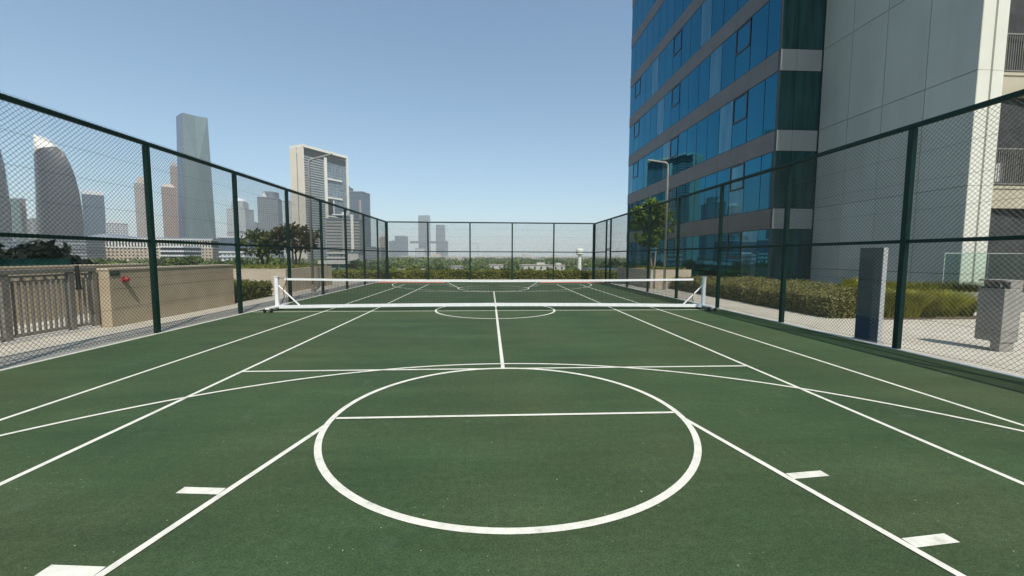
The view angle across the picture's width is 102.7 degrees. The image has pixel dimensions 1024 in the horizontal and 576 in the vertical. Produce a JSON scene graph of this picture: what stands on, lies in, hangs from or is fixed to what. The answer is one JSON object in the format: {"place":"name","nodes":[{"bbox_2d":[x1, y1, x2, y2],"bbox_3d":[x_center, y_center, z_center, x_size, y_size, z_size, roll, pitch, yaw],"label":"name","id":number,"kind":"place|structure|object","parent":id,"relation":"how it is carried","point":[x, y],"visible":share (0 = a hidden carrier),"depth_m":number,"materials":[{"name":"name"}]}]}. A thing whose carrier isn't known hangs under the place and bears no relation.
{"place":"outdoors","nodes":[
{"label":"outdoors","id":0,"kind":"place"},
{"bbox_2d":[0,0,632,256],"label":"sky","id":1,"kind":"structure","parent":0,"point":[442,110],"materials":[{"name":"blue"}]},
{"bbox_2d":[0,268,1023,376],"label":"pavement","id":2,"kind":"structure","parent":0,"point":[737,309],"depth_m":9.17,"materials":[{"name":"concrete"}]},
{"bbox_2d":[0,267,100,345],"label":"railing","id":3,"kind":"object","parent":2,"relation":"on","point":[68,295],"visible":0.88,"depth_m":8.41,"materials":[{"name":"metal"}]},
{"bbox_2d":[0,259,148,323],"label":"wall","id":4,"kind":"structure","parent":2,"relation":"on","point":[59,262],"depth_m":10.70,"materials":[{"name":"concrete"}]},
{"bbox_2d":[96,264,234,326],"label":"wall block","id":5,"kind":"structure","parent":2,"relation":"on","point":[136,293],"depth_m":11.13,"materials":[{"name":"stone"}]},
{"bbox_2d":[0,91,386,367],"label":"chain link fence","id":6,"kind":"object","parent":2,"relation":"on","point":[151,241],"visible":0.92,"depth_m":8.95,"materials":[{"name":"metal"}]},
{"bbox_2d":[234,278,273,301],"bbox_3d":[-11.476,0.058,15.607,3.482,0.865,3.190,0,4,-3],"label":"hedge","id":7,"kind":"object","parent":2,"relation":"on","point":[254,286],"visible":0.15,"depth_m":15.87,"materials":[{"name":"green plant"}]},
{"bbox_2d":[233,264,331,292],"bbox_3d":[-12.564,-0.609,21.067,4.400,1.239,5.400,0,4,-3],"label":"planter","id":8,"kind":"object","parent":2,"relation":"on","point":[246,269],"visible":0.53,"depth_m":19.00,"materials":[{"name":"stone"}]},
{"bbox_2d":[240,228,283,263],"bbox_3d":[-14.188,-2.268,23.245,2.598,2.252,2.327,0,4,-3],"label":"planter tree","id":9,"kind":"object","parent":8,"relation":"in","point":[256,240],"visible":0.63,"depth_m":22.70,"materials":[{"name":"green plant"}]},
{"bbox_2d":[266,222,319,264],"bbox_3d":[-12.067,-2.421,22.857,3.003,2.630,2.295,0,4,-3],"label":"planter tree","id":10,"kind":"object","parent":8,"relation":"in","point":[298,238],"visible":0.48,"depth_m":22.42,"materials":[{"name":"green plant"}]},
{"bbox_2d":[308,153,332,291],"bbox_3d":[-8.788,-2.974,18.877,1.135,6.324,0.166,0,4,-3],"label":"street lamp","id":11,"kind":"object","parent":2,"relation":"on","point":[309,179],"visible":0.82,"depth_m":18.73,"materials":[{"name":"metal"}]},
{"bbox_2d":[332,268,616,278],"bbox_3d":[-1.784,-1.077,30.770,23.672,0.872,2.007,0,4,-3],"label":"hedge","id":12,"kind":"object","parent":2,"relation":"on","point":[504,275],"visible":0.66,"depth_m":30.07,"materials":[{"name":"green plant"}]},
{"bbox_2d":[386,221,594,279],"bbox_3d":[-1.435,-2.634,29.091,14.694,4.106,0.109,0,4,-3],"label":"chain link fence","id":13,"kind":"object","parent":2,"relation":"on","point":[470,248],"visible":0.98,"depth_m":29.02,"materials":[{"name":"metal"}]},
{"bbox_2d":[0,281,1023,575],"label":"court","id":14,"kind":"object","parent":2,"relation":"on","point":[116,495],"visible":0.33,"depth_m":3.63,"materials":[{"name":"paint"}]},
{"bbox_2d":[0,281,380,370],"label":"court edge line","id":15,"kind":"object","parent":14,"relation":"on","point":[137,338],"visible":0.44,"depth_m":7.97,"materials":[{"name":"paint"}]},
{"bbox_2d":[263,276,716,312],"bbox_3d":[-0.497,0.157,12.994,13.720,1.047,1.278,0,4,-3],"label":"tennis net","id":16,"kind":"object","parent":14,"relation":"on","point":[427,304],"visible":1,"depth_m":12.96,"materials":[{"name":"white metal"}]},
{"bbox_2d":[243,309,745,371],"bbox_3d":[-0.509,0.686,12.945,14.591,0.001,23.010,0,4,-3],"label":"court line","id":17,"kind":"object","parent":14,"relation":"on","point":[479,368],"visible":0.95,"depth_m":6.26,"materials":[{"name":"paint"}]},
{"bbox_2d":[35,286,958,575],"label":"court line","id":18,"kind":"object","parent":14,"relation":"on","point":[359,500],"visible":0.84,"depth_m":2.77,"materials":[{"name":"paint"}]},
{"bbox_2d":[336,411,673,418],"bbox_3d":[-0.503,0.682,12.935,3.600,0.001,17.265,0,4,-3],"label":"court line","id":19,"kind":"object","parent":14,"relation":"on","point":[501,415],"visible":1,"depth_m":4.35,"materials":[{"name":"paint"}]},
{"bbox_2d":[0,283,1023,575],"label":"court line","id":20,"kind":"object","parent":14,"relation":"on","point":[240,481],"visible":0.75,"depth_m":3.21,"materials":[{"name":"paint"}]},
{"bbox_2d":[0,284,1023,485],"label":"court line","id":21,"kind":"object","parent":14,"relation":"on","point":[502,366],"visible":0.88,"depth_m":5.01,"materials":[{"name":"paint"}]},
{"bbox_2d":[617,265,690,288],"bbox_3d":[8.317,-0.773,24.652,2.210,1.160,5.700,0,4,-3],"label":"planter","id":22,"kind":"object","parent":2,"relation":"on","point":[684,271],"visible":0.56,"depth_m":22.26,"materials":[{"name":"stone"}]},
{"bbox_2d":[628,197,676,266],"bbox_3d":[8.197,-3.189,23.991,2.855,4.248,2.479,0,4,-3],"label":"planter tree","id":23,"kind":"object","parent":22,"relation":"on","point":[650,201],"visible":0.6,"depth_m":23.56,"materials":[{"name":"green plant"}]},
{"bbox_2d":[647,159,668,289],"bbox_3d":[7.366,-3.180,20.805,1.135,6.554,0.166,0,4,-3],"label":"street lamp","id":24,"kind":"object","parent":2,"relation":"on","point":[667,186],"visible":0.84,"depth_m":20.74,"materials":[{"name":"metal"}]},
{"bbox_2d":[626,0,826,280],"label":"office building","id":25,"kind":"structure","parent":2,"relation":"on","point":[722,91],"depth_m":24.55,"materials":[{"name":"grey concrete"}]},
{"bbox_2d":[650,103,657,140],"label":"window","id":26,"kind":"structure","parent":25,"relation":"in","point":[653,131],"depth_m":35.64,"materials":[{"name":"blue glass"}]},
{"bbox_2d":[651,56,658,95],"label":"window","id":27,"kind":"structure","parent":25,"relation":"in","point":[655,65],"depth_m":35.20,"materials":[{"name":"blue glass"}]},
{"bbox_2d":[655,145,662,182],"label":"window","id":28,"kind":"structure","parent":25,"relation":"in","point":[659,152],"depth_m":34.38,"materials":[{"name":"blue glass"}]},
{"bbox_2d":[656,97,664,136],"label":"window","id":29,"kind":"structure","parent":25,"relation":"in","point":[660,106],"depth_m":34.17,"materials":[{"name":"blue glass"}]},
{"bbox_2d":[658,48,665,88],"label":"window","id":30,"kind":"structure","parent":25,"relation":"in","point":[662,57],"depth_m":33.88,"materials":[{"name":"blue glass"}]},
{"bbox_2d":[631,0,692,76],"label":"upper windows","id":31,"kind":"structure","parent":25,"relation":"in","point":[670,11],"depth_m":36.29,"materials":[{"name":"blue glass"}]},
{"bbox_2d":[662,141,669,179],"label":"window","id":32,"kind":"structure","parent":25,"relation":"in","point":[666,147],"depth_m":33.20,"materials":[{"name":"blue glass"}]},
{"bbox_2d":[663,90,671,131],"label":"window","id":33,"kind":"structure","parent":25,"relation":"in","point":[667,101],"depth_m":32.83,"materials":[{"name":"blue glass"}]},
{"bbox_2d":[665,40,672,82],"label":"window","id":34,"kind":"structure","parent":25,"relation":"in","point":[669,49],"depth_m":32.46,"materials":[{"name":"blue glass"}]},
{"bbox_2d":[669,135,678,175],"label":"window","id":35,"kind":"structure","parent":25,"relation":"in","point":[674,142],"depth_m":31.73,"materials":[{"name":"blue glass"}]},
{"bbox_2d":[671,83,679,125],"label":"window","id":36,"kind":"structure","parent":25,"relation":"in","point":[675,100],"depth_m":31.41,"materials":[{"name":"blue glass"}]},
{"bbox_2d":[673,29,681,74],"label":"window","id":37,"kind":"structure","parent":25,"relation":"in","point":[677,40],"depth_m":31.08,"materials":[{"name":"blue glass"}]},
{"bbox_2d":[677,130,687,172],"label":"window","id":38,"kind":"structure","parent":25,"relation":"in","point":[682,141],"depth_m":30.28,"materials":[{"name":"blue glass"}]},
{"bbox_2d":[679,74,689,120],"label":"window","id":39,"kind":"structure","parent":25,"relation":"in","point":[684,84],"depth_m":29.97,"materials":[{"name":"blue glass"}]},
{"bbox_2d":[681,17,691,66],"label":"window","id":40,"kind":"structure","parent":25,"relation":"in","point":[686,30],"depth_m":29.66,"materials":[{"name":"blue glass"}]},
{"bbox_2d":[684,181,694,222],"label":"window","id":41,"kind":"structure","parent":25,"relation":"in","point":[690,187],"depth_m":29.23,"materials":[{"name":"blue glass"}]},
{"bbox_2d":[686,124,696,168],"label":"window","id":42,"kind":"structure","parent":25,"relation":"in","point":[692,132],"depth_m":28.92,"materials":[{"name":"blue glass"}]},
{"bbox_2d":[688,65,699,113],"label":"window","id":43,"kind":"structure","parent":25,"relation":"in","point":[694,75],"depth_m":28.64,"materials":[{"name":"blue glass"}]},
{"bbox_2d":[690,5,701,57],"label":"window","id":44,"kind":"structure","parent":25,"relation":"in","point":[696,18],"depth_m":28.23,"materials":[{"name":"blue glass"}]},
{"bbox_2d":[692,236,702,276],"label":"window","id":45,"kind":"structure","parent":25,"relation":"in","point":[694,255],"depth_m":28.10,"materials":[{"name":"blue glass"}]},
{"bbox_2d":[694,177,705,220],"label":"window","id":46,"kind":"structure","parent":25,"relation":"in","point":[700,183],"depth_m":27.84,"materials":[{"name":"blue glass"}]},
{"bbox_2d":[696,117,707,164],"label":"window","id":47,"kind":"structure","parent":25,"relation":"in","point":[702,126],"depth_m":27.50,"materials":[{"name":"blue glass"}]},
{"bbox_2d":[698,55,710,106],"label":"window","id":48,"kind":"structure","parent":25,"relation":"in","point":[704,70],"depth_m":27.17,"materials":[{"name":"blue glass"}]},
{"bbox_2d":[700,0,712,47],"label":"window","id":49,"kind":"structure","parent":25,"relation":"in","point":[706,17],"depth_m":26.92,"materials":[{"name":"blue glass"}]},
{"bbox_2d":[702,235,714,277],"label":"window","id":50,"kind":"structure","parent":25,"relation":"in","point":[707,236],"depth_m":26.69,"materials":[{"name":"blue glass"}]},
{"bbox_2d":[704,172,717,218],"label":"window","id":51,"kind":"structure","parent":25,"relation":"in","point":[711,180],"depth_m":26.44,"materials":[{"name":"blue glass"}]},
{"bbox_2d":[706,109,719,159],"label":"window","id":52,"kind":"structure","parent":25,"relation":"in","point":[713,119],"depth_m":26.09,"materials":[{"name":"blue glass"}]},
{"bbox_2d":[709,44,722,98],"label":"window","id":53,"kind":"structure","parent":25,"relation":"in","point":[716,57],"depth_m":25.85,"materials":[{"name":"blue glass"}]},
{"bbox_2d":[711,0,724,36],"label":"window","id":54,"kind":"structure","parent":25,"relation":"in","point":[718,5],"depth_m":25.61,"materials":[{"name":"blue glass"}]},
{"bbox_2d":[713,233,727,277],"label":"window","id":55,"kind":"structure","parent":25,"relation":"in","point":[715,259],"depth_m":25.08,"materials":[{"name":"blue glass"}]},
{"bbox_2d":[716,168,729,216],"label":"window","id":56,"kind":"structure","parent":25,"relation":"in","point":[723,176],"depth_m":24.86,"materials":[{"name":"blue glass"}]},
{"bbox_2d":[718,101,732,154],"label":"window","id":57,"kind":"structure","parent":25,"relation":"in","point":[726,112],"depth_m":24.76,"materials":[{"name":"blue glass"}]},
{"bbox_2d":[721,32,735,90],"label":"window","id":58,"kind":"structure","parent":25,"relation":"in","point":[728,56],"depth_m":24.44,"materials":[{"name":"blue glass"}]},
{"bbox_2d":[724,0,737,23],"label":"window","id":59,"kind":"structure","parent":25,"relation":"in","point":[731,6],"depth_m":24.24,"materials":[{"name":"blue glass"}]},
{"bbox_2d":[726,232,741,276],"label":"window","id":60,"kind":"structure","parent":25,"relation":"in","point":[735,257],"depth_m":23.96,"materials":[{"name":"blue glass"}]},
{"bbox_2d":[729,162,744,214],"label":"window","id":61,"kind":"structure","parent":25,"relation":"in","point":[737,171],"depth_m":23.60,"materials":[{"name":"blue glass"}]},
{"bbox_2d":[732,91,748,148],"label":"window","id":62,"kind":"structure","parent":25,"relation":"in","point":[740,104],"depth_m":23.28,"materials":[{"name":"blue glass"}]},
{"bbox_2d":[735,17,751,80],"bbox_3d":[13.012,-13.404,23.062,0.071,2.800,1.352,0,4,-3],"label":"window","id":63,"kind":"structure","parent":25,"relation":"in","point":[743,34],"depth_m":22.99,"materials":[{"name":"blue glass"}]},
{"bbox_2d":[740,231,757,277],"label":"window","id":64,"kind":"structure","parent":25,"relation":"in","point":[743,264],"depth_m":22.57,"materials":[{"name":"blue glass"}]},
{"bbox_2d":[743,156,761,212],"bbox_3d":[13.072,-5.578,22.274,0.045,2.800,1.352,0,4,-3],"label":"window","id":65,"kind":"structure","parent":25,"relation":"in","point":[752,166],"depth_m":22.22,"materials":[{"name":"blue glass"}]},
{"bbox_2d":[746,80,765,141],"bbox_3d":[13.089,-9.436,21.972,0.041,2.800,1.352,0,4,-3],"label":"window","id":66,"kind":"structure","parent":25,"relation":"in","point":[756,97],"depth_m":21.89,"materials":[{"name":"blue glass"}]},
{"bbox_2d":[750,1,769,69],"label":"window","id":67,"kind":"structure","parent":25,"relation":"in","point":[760,21],"depth_m":21.64,"materials":[{"name":"blue glass"}]},
{"bbox_2d":[756,230,768,277],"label":"window","id":68,"kind":"structure","parent":25,"relation":"in","point":[763,233],"depth_m":21.41,"materials":[{"name":"blue glass"}]},
{"bbox_2d":[759,152,773,209],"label":"window","id":69,"kind":"structure","parent":25,"relation":"in","point":[767,160],"depth_m":21.09,"materials":[{"name":"blue glass"}]},
{"bbox_2d":[763,72,777,134],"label":"window","id":70,"kind":"structure","parent":25,"relation":"in","point":[771,82],"depth_m":20.79,"materials":[{"name":"blue glass"}]},
{"bbox_2d":[767,0,781,57],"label":"window","id":71,"kind":"structure","parent":25,"relation":"in","point":[775,5],"depth_m":20.50,"materials":[{"name":"blue glass"}]},
{"bbox_2d":[769,229,782,279],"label":"side window","id":72,"kind":"structure","parent":25,"relation":"in","point":[778,249],"depth_m":20.90,"materials":[{"name":"teal glass"}]},
{"bbox_2d":[773,151,790,207],"bbox_3d":[13.586,-5.447,20.624,0.780,2.800,0.039,0,4,-3],"label":"side window","id":73,"kind":"structure","parent":25,"relation":"in","point":[782,157],"depth_m":20.59,"materials":[{"name":"teal glass"}]},
{"bbox_2d":[777,71,794,129],"bbox_3d":[13.601,-9.305,20.322,0.780,2.800,0.039,0,4,-3],"label":"side window","id":74,"kind":"structure","parent":25,"relation":"in","point":[787,78],"depth_m":20.30,"materials":[{"name":"teal glass"}]},
{"bbox_2d":[781,0,798,48],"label":"side window","id":75,"kind":"structure","parent":25,"relation":"in","point":[791,7],"depth_m":20.02,"materials":[{"name":"teal glass"}]},
{"bbox_2d":[787,229,810,280],"bbox_3d":[14.630,-1.580,20.985,1.280,2.820,0.039,0,4,-3],"label":"side window","id":76,"kind":"structure","parent":25,"relation":"in","point":[806,232],"depth_m":20.96,"materials":[{"name":"teal glass"}]},
{"bbox_2d":[790,152,815,207],"bbox_3d":[14.645,-5.448,20.681,1.280,2.800,0.039,0,4,-3],"label":"side window","id":77,"kind":"structure","parent":25,"relation":"in","point":[794,155],"depth_m":20.67,"materials":[{"name":"teal glass"}]},
{"bbox_2d":[792,71,820,129],"bbox_3d":[14.659,-9.306,20.379,1.280,2.800,0.039,0,4,-3],"label":"side window","id":78,"kind":"structure","parent":25,"relation":"in","point":[807,84],"depth_m":20.36,"materials":[{"name":"teal glass"}]},
{"bbox_2d":[797,0,824,49],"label":"side window","id":79,"kind":"structure","parent":25,"relation":"in","point":[811,12],"depth_m":20.07,"materials":[{"name":"teal glass"}]},
{"bbox_2d":[669,275,941,318],"bbox_3d":[10.808,0.022,16.627,4.897,0.900,10.779,0,4,-3],"label":"hedge","id":80,"kind":"object","parent":2,"relation":"on","point":[801,283],"visible":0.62,"depth_m":13.78,"materials":[{"name":"green plant"}]},
{"bbox_2d":[593,89,1023,374],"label":"chain link fence","id":81,"kind":"object","parent":2,"relation":"on","point":[904,241],"visible":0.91,"depth_m":8.59,"materials":[{"name":"metal"}]},
{"bbox_2d":[614,284,1023,378],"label":"curb","id":82,"kind":"structure","parent":2,"relation":"on","point":[986,369],"depth_m":7.74,"materials":[{"name":"concrete"}]},
{"bbox_2d":[852,248,888,343],"bbox_3d":[7.256,0.138,8.272,0.150,1.894,0.560,0,4,-3],"label":"sign totem","id":83,"kind":"object","parent":2,"relation":"on","point":[879,266],"visible":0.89,"depth_m":8.20,"materials":[{"name":"grey metal"}]},
{"bbox_2d":[810,0,1023,285],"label":"apartment block","id":84,"kind":"structure","parent":2,"relation":"on","point":[889,65],"depth_m":15.65,"materials":[{"name":"grey concrete"}]},
{"bbox_2d":[883,315,975,319],"bbox_3d":[11.701,0.739,12.725,3.350,0.035,2.850,0,4,-3],"label":"planting bed","id":85,"kind":"object","parent":2,"relation":"on","point":[940,317],"depth_m":11.33,"materials":[{"name":"soil"}]},
{"bbox_2d":[885,288,937,317],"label":"ornamental grass","id":86,"kind":"object","parent":85,"relation":"on","point":[915,303],"depth_m":11.29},
{"bbox_2d":[916,295,952,317],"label":"ornamental grass","id":87,"kind":"object","parent":85,"relation":"on","point":[938,306],"depth_m":11.32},
{"bbox_2d":[942,253,1023,311],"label":"glass balustrade","id":88,"kind":"object","parent":2,"relation":"on","point":[974,267],"visible":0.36,"depth_m":12.80,"materials":[{"name":"clear glass"}]},
{"bbox_2d":[974,279,1023,351],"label":"drinking fountain","id":89,"kind":"object","parent":2,"relation":"on","point":[1003,310],"visible":0.84,"depth_m":7.42,"materials":[{"name":"metal"}]},
{"bbox_2d":[884,288,912,317],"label":"ornamental grass","id":90,"kind":"object","parent":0,"point":[888,305],"depth_m":11.31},
{"bbox_2d":[915,289,975,316],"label":"ornamental grass","id":91,"kind":"object","parent":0,"point":[952,311],"depth_m":11.50,"materials":[{"name":"plant"}]},
{"label":"ground","id":92,"kind":"structure","parent":0,"visible":0},
{"bbox_2d":[0,151,12,240],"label":"curved tower","id":93,"kind":"structure","parent":92,"relation":"on","point":[5,202],"depth_m":480.87,"materials":[{"name":"grey glass"}]},
{"bbox_2d":[10,198,22,240],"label":"green tower","id":94,"kind":"structure","parent":92,"relation":"on","point":[16,210],"depth_m":744.41,"materials":[{"name":"stone"}]},
{"bbox_2d":[0,239,90,264],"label":"dark tree","id":95,"kind":"object","parent":92,"relation":"on","point":[52,247],"visible":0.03,"depth_m":18.59,"materials":[{"name":"green plant"}]},
{"bbox_2d":[33,135,83,239],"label":"curved tower","id":96,"kind":"structure","parent":92,"relation":"on","point":[72,223],"depth_m":512.98,"materials":[{"name":"grey glass"}]},
{"bbox_2d":[31,240,106,260],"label":"grey parking","id":97,"kind":"structure","parent":92,"relation":"on","point":[87,245],"depth_m":380.53,"materials":[{"name":"concrete"}]},
{"bbox_2d":[81,190,105,235],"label":"blue block","id":98,"kind":"structure","parent":92,"relation":"on","point":[89,211],"depth_m":713.00,"materials":[{"name":"glass"}]},
{"bbox_2d":[105,220,128,234],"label":"crowned block","id":99,"kind":"structure","parent":92,"relation":"on","point":[116,227],"depth_m":660.51,"materials":[{"name":"concrete"}]},
{"bbox_2d":[134,177,146,236],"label":"tan tower","id":100,"kind":"structure","parent":92,"relation":"on","point":[140,213],"depth_m":942.27,"materials":[{"name":"concrete"}]},
{"bbox_2d":[87,233,219,260],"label":"beige hotel","id":101,"kind":"structure","parent":92,"relation":"on","point":[109,244],"depth_m":421.19,"materials":[{"name":"concrete"}]},
{"bbox_2d":[161,184,177,237],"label":"red brown tower","id":102,"kind":"structure","parent":92,"relation":"on","point":[167,221],"depth_m":852.73,"materials":[{"name":"concrete"}]},
{"bbox_2d":[159,246,201,258],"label":"parking deck","id":103,"kind":"structure","parent":92,"relation":"on","point":[165,255],"depth_m":316.04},
{"bbox_2d":[176,113,215,237],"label":"monolith tower","id":104,"kind":"structure","parent":92,"relation":"on","point":[192,133],"depth_m":670.44,"materials":[{"name":"glass"}]},
{"bbox_2d":[226,198,254,231],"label":"domed tower","id":105,"kind":"structure","parent":92,"relation":"on","point":[240,218],"depth_m":1054.88,"materials":[{"name":"concrete"}]},
{"bbox_2d":[257,191,283,257],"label":"grey tower","id":106,"kind":"structure","parent":92,"relation":"on","point":[276,194],"depth_m":672.85,"materials":[{"name":"concrete"}]},
{"bbox_2d":[289,144,348,263],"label":"framed slab tower","id":107,"kind":"structure","parent":92,"relation":"on","point":[329,178],"depth_m":497.55,"materials":[{"name":"white concrete"}]},
{"bbox_2d":[325,212,365,259],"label":"striped office block","id":108,"kind":"structure","parent":92,"relation":"on","point":[336,242],"depth_m":350.07,"materials":[{"name":"concrete"}]},
{"bbox_2d":[90,256,625,270],"bbox_3d":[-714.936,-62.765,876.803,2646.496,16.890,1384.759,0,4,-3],"label":"wood canopy","id":109,"kind":"object","parent":92,"relation":"on","point":[464,262],"visible":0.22,"depth_m":368.82,"materials":[{"name":"plant"}]},
{"bbox_2d":[349,191,370,246],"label":"dark blue tower","id":110,"kind":"structure","parent":92,"relation":"on","point":[359,201],"depth_m":621.55,"materials":[{"name":"glass"}]},
{"bbox_2d":[418,215,430,255],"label":"hazy tower","id":111,"kind":"structure","parent":92,"relation":"on","point":[421,226],"depth_m":2848.80,"materials":[{"name":"stone"}]},
{"bbox_2d":[436,225,444,255],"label":"hazy tower","id":112,"kind":"structure","parent":92,"relation":"on","point":[439,246],"depth_m":2879.12,"materials":[{"name":"concrete"}]},
{"bbox_2d":[284,254,625,258],"bbox_3d":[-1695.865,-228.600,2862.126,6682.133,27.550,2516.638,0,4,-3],"label":"distant rooftops","id":113,"kind":"object","parent":92,"relation":"on","point":[517,256],"visible":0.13,"depth_m":1909.37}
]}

